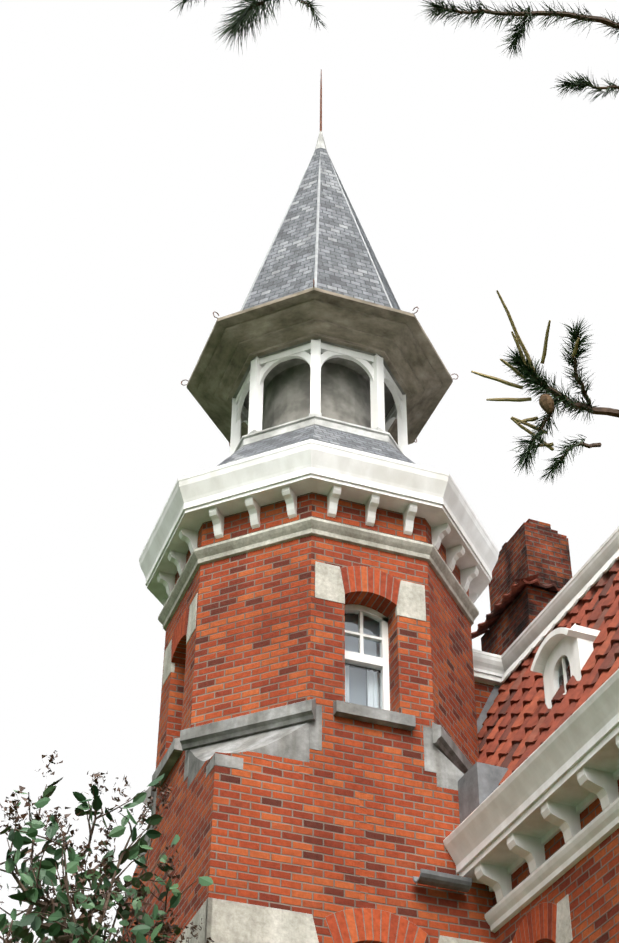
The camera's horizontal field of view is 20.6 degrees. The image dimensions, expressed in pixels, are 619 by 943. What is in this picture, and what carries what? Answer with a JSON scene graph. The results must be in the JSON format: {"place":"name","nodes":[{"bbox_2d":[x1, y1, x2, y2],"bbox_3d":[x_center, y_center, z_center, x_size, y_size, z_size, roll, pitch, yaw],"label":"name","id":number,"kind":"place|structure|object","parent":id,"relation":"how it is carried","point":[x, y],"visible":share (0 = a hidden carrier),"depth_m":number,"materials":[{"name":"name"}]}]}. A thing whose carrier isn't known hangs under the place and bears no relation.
{"place":"outdoors","nodes":[
{"label":"outdoors","id":0,"kind":"place"},
{"bbox_2d":[0,774,212,942],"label":"lilac","id":1,"kind":"object","parent":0,"point":[18,840],"depth_m":11.10,"materials":[{"name":"green plant"}]},
{"bbox_2d":[0,750,213,942],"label":"lilac seed heads","id":2,"kind":"object","parent":1,"relation":"attached to","point":[167,925],"visible":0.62,"depth_m":11.14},
{"bbox_2d":[129,834,145,855],"bbox_3d":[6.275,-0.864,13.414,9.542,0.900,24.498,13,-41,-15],"label":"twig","id":3,"kind":"object","parent":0,"point":[137,843],"depth_m":20.82,"materials":[{"name":"plant"}]},
{"bbox_2d":[123,492,494,942],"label":"tower","id":4,"kind":"structure","parent":0,"point":[356,814],"depth_m":13.41,"materials":[{"name":"red brick"}]},
{"bbox_2d":[171,566,426,942],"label":"tower voussoirs","id":5,"kind":"object","parent":4,"relation":"in","point":[180,633],"visible":0.69,"depth_m":12.49,"materials":[{"name":"red brick"}]},
{"bbox_2d":[172,566,427,942],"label":"arch mortar joints","id":6,"kind":"object","parent":4,"relation":"in","point":[362,908],"visible":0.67,"depth_m":14.14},
{"bbox_2d":[217,147,414,465],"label":"slate roof","id":7,"kind":"structure","parent":4,"relation":"on","point":[345,266],"depth_m":17.41,"materials":[{"name":"grey stone"}]},
{"bbox_2d":[240,156,413,313],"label":"spire hips","id":8,"kind":"object","parent":7,"relation":"on","point":[317,237],"visible":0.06,"depth_m":17.99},
{"bbox_2d":[234,131,402,453],"bbox_3d":[0.110,-1.917,18.156,1.807,5.375,1.807,13,-41,-15],"label":"roof flashing","id":9,"kind":"object","parent":4,"relation":"on","point":[319,419],"visible":0.25,"depth_m":15.88,"materials":[{"name":"white metal"}]},
{"bbox_2d":[139,439,498,605],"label":"tower cornice","id":10,"kind":"structure","parent":4,"relation":"on","point":[334,474],"depth_m":14.86,"materials":[{"name":"white paint"}]},
{"bbox_2d":[230,339,407,710],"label":"white frames","id":11,"kind":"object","parent":4,"relation":"attached to","point":[375,369],"visible":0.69,"depth_m":16.47,"materials":[{"name":"white wood"}]},
{"bbox_2d":[345,613,379,705],"bbox_3d":[0.393,1.650,14.119,0.470,1.145,0.050,13,-41,-15],"label":"tower net curtain","id":12,"kind":"object","parent":11,"relation":"in","point":[355,643],"depth_m":14.25,"materials":[{"name":"white fabric"}]},
{"bbox_2d":[231,339,407,429],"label":"belfry interior wall","id":13,"kind":"structure","parent":4,"relation":"on","point":[345,390],"depth_m":16.67,"materials":[{"name":"grey paint"}]},
{"bbox_2d":[181,70,457,445],"bbox_3d":[0.120,-2.875,18.931,2.620,5.071,2.620,13,-41,-15],"label":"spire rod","id":14,"kind":"object","parent":4,"relation":"on","point":[320,130],"visible":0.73,"depth_m":19.91,"materials":[{"name":"metal"}]},
{"bbox_2d":[158,517,483,942],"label":"stone trim","id":15,"kind":"structure","parent":4,"relation":"attached to","point":[224,921],"depth_m":14.41,"materials":[{"name":"beige stone"}]},
{"bbox_2d":[345,663,380,705],"bbox_3d":[0.326,3.050,13.175,1.070,5.160,0.575,13,-41,-15],"label":"dark tower room","id":16,"kind":"object","parent":4,"relation":"in","point":[363,668],"depth_m":14.65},
{"bbox_2d":[0,0,618,942],"label":"sky","id":17,"kind":"structure","parent":0,"point":[150,170],"materials":[{"name":"white"}]},
{"bbox_2d":[187,287,452,444],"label":"roof soffit","id":18,"kind":"structure","parent":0,"point":[398,341],"depth_m":16.67,"materials":[{"name":"grey paint"}]},
{"bbox_2d":[345,666,380,708],"bbox_3d":[0.397,1.837,13.949,0.430,0.540,0.023,13,-41,-15],"label":"curtain","id":19,"kind":"object","parent":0,"point":[377,678],"depth_m":14.03,"materials":[{"name":"white fabric"}]},
{"bbox_2d":[170,0,618,484],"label":"pine","id":20,"kind":"object","parent":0,"point":[244,14],"depth_m":5.26,"materials":[{"name":"green plant"}]},
{"bbox_2d":[471,290,579,450],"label":"pine candles","id":21,"kind":"object","parent":20,"relation":"attached to","point":[519,343],"visible":0.9,"depth_m":5.00},
{"bbox_2d":[539,394,553,413],"bbox_3d":[0.690,-0.197,4.956,0.042,0.061,0.041,13,-41,-15],"label":"pine cone","id":22,"kind":"object","parent":20,"relation":"attached to","point":[546,402],"visible":0.94,"depth_m":4.94,"materials":[{"name":"brown plant"}]},
{"bbox_2d":[474,657,618,942],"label":"brick wall","id":23,"kind":"structure","parent":0,"point":[588,884],"depth_m":11.63,"materials":[{"name":"red brick"}]},
{"bbox_2d":[413,685,507,892],"bbox_3d":[1.130,2.545,14.274,1.198,2.890,2.219,-6,-39,8],"label":"lead flashing","id":24,"kind":"object","parent":23,"relation":"on","point":[478,783],"visible":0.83,"depth_m":13.09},
{"bbox_2d":[481,519,571,654],"bbox_3d":[2.333,1.857,17.532,0.736,2.730,1.064,13,-41,-15],"label":"chimney","id":25,"kind":"object","parent":23,"relation":"on","point":[530,547],"visible":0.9,"depth_m":17.78,"materials":[{"name":"red brick"}]},
{"bbox_2d":[471,574,561,638],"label":"chimney tiles","id":26,"kind":"object","parent":25,"relation":"on","point":[503,606],"visible":0.83,"depth_m":17.49,"materials":[{"name":"red tile"}]},
{"bbox_2d":[443,526,618,932],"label":"roof cornice","id":27,"kind":"structure","parent":23,"relation":"attached to","point":[564,775],"depth_m":12.16,"materials":[{"name":"white paint"}]},
{"bbox_2d":[512,902,556,942],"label":"wing voussoirs","id":28,"kind":"object","parent":23,"relation":"attached to","point":[545,927],"visible":0.67,"depth_m":12.06,"materials":[{"name":"red brick"}]},
{"bbox_2d":[515,902,556,942],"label":"mortar joints","id":29,"kind":"object","parent":23,"relation":"attached to","point":[535,919],"visible":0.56,"depth_m":12.09,"materials":[{"name":"brown concrete"}]},
{"bbox_2d":[477,559,618,784],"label":"wing pantiles","id":30,"kind":"object","parent":23,"relation":"on","point":[522,723],"visible":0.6,"depth_m":13.69,"materials":[{"name":"red tile"}]},
{"bbox_2d":[530,623,599,708],"bbox_3d":[2.085,1.601,13.230,0.487,0.675,0.642,13,-41,-15],"label":"dormer","id":31,"kind":"object","parent":23,"relation":"on","point":[573,644],"visible":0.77,"depth_m":13.26,"materials":[{"name":"white paint"}]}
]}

